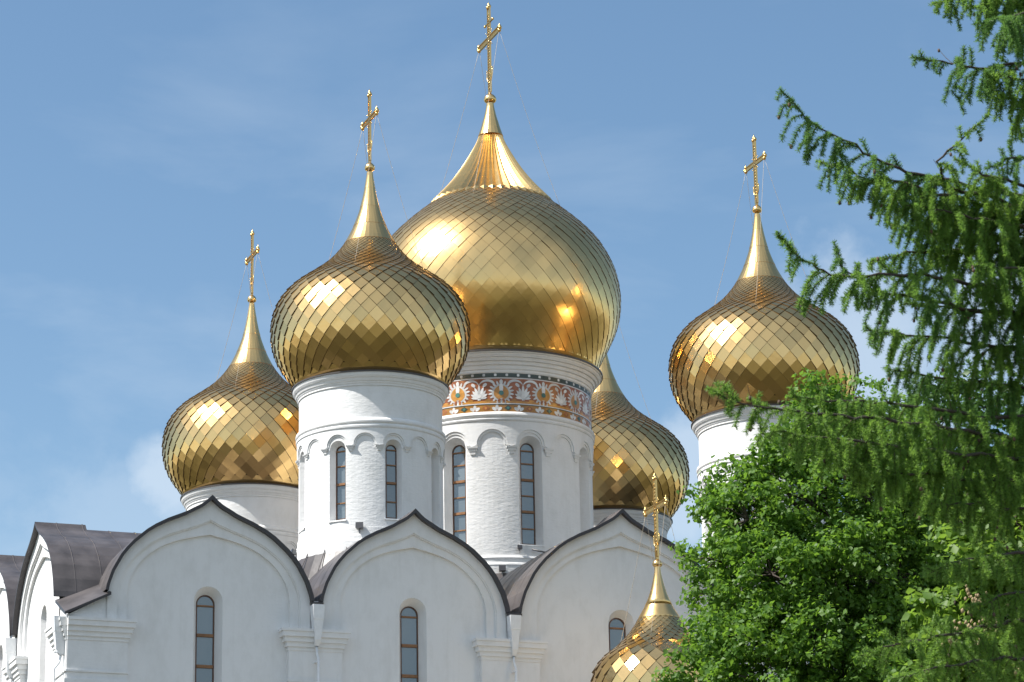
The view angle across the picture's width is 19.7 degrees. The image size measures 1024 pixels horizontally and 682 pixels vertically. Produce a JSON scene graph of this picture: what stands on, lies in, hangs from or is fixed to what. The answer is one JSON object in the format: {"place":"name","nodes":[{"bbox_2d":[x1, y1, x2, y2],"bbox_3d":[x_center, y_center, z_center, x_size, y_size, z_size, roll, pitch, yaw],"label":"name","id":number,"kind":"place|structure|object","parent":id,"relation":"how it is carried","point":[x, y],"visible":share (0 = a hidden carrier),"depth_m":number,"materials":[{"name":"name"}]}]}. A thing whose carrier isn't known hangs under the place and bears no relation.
{"place":"outdoors","nodes":[
{"label":"outdoors","id":0,"kind":"place"},
{"bbox_2d":[0,2,859,681],"bbox_3d":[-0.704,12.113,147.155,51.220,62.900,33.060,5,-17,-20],"label":"cathedral","id":1,"kind":"structure","parent":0,"point":[446,450],"depth_m":134.17,"materials":[{"name":"white paint"}]},
{"bbox_2d":[195,595,214,681],"bbox_3d":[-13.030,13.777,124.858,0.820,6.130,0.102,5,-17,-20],"label":"window","id":2,"kind":"structure","parent":1,"relation":"in","point":[205,606],"depth_m":125.19,"materials":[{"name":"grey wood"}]},
{"bbox_2d":[336,446,345,519],"bbox_3d":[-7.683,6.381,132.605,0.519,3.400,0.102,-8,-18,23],"label":"window","id":3,"kind":"structure","parent":1,"relation":"in","point":[341,451],"depth_m":132.61,"materials":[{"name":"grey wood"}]},
{"bbox_2d":[386,445,396,518],"bbox_3d":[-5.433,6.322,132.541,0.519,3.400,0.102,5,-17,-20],"label":"window","id":4,"kind":"structure","parent":1,"relation":"in","point":[391,452],"depth_m":132.55,"materials":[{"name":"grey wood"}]},
{"bbox_2d":[400,606,418,681],"bbox_3d":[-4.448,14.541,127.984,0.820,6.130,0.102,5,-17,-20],"label":"window","id":5,"kind":"structure","parent":1,"relation":"in","point":[408,615],"depth_m":128.37,"materials":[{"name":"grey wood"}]},
{"bbox_2d":[452,445,466,542],"bbox_3d":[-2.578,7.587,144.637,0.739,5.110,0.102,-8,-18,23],"label":"window","id":6,"kind":"structure","parent":1,"relation":"in","point":[458,452],"depth_m":144.72,"materials":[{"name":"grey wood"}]},
{"bbox_2d":[520,443,535,544],"bbox_3d":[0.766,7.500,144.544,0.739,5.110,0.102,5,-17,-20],"label":"window","id":7,"kind":"structure","parent":1,"relation":"in","point":[528,536],"depth_m":144.55,"materials":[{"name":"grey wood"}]},
{"bbox_2d":[609,618,625,650],"bbox_3d":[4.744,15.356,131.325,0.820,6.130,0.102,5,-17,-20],"label":"window","id":8,"kind":"structure","parent":1,"relation":"in","point":[616,625],"depth_m":132.03,"materials":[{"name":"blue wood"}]},
{"bbox_2d":[0,0,1023,565],"label":"sky","id":9,"kind":"structure","parent":0,"point":[144,144],"materials":[{"name":"blue"}]},
{"bbox_2d":[591,472,729,681],"bbox_3d":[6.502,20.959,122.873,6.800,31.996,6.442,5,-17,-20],"label":"side chapel","id":10,"kind":"structure","parent":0,"point":[635,654],"depth_m":123.99,"materials":[{"name":"gold metal"}]},
{"bbox_2d":[814,355,1023,672],"bbox_3d":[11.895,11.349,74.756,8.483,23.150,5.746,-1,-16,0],"label":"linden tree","id":11,"kind":"object","parent":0,"point":[943,404],"visible":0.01,"depth_m":77.33,"materials":[{"name":"green plant"}]},
{"label":"ground","id":12,"kind":"structure","parent":0,"visible":0},
{"bbox_2d":[651,368,1004,681],"bbox_3d":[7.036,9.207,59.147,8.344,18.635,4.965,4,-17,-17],"label":"linden tree","id":13,"kind":"object","parent":12,"relation":"on","point":[793,633],"visible":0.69,"depth_m":59.71,"materials":[{"name":"green plant"}]},
{"bbox_2d":[705,0,1023,681],"bbox_3d":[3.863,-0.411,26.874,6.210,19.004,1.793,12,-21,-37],"label":"larch tree","id":14,"kind":"object","parent":12,"relation":"on","point":[973,229],"visible":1,"depth_m":26.91,"materials":[{"name":"green plant"}]},
{"bbox_2d":[892,474,1023,681],"bbox_3d":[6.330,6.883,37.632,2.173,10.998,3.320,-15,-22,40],"label":"linden tree","id":15,"kind":"object","parent":12,"relation":"on","point":[952,606],"visible":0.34,"depth_m":38.15,"materials":[{"name":"green plant"}]}
]}

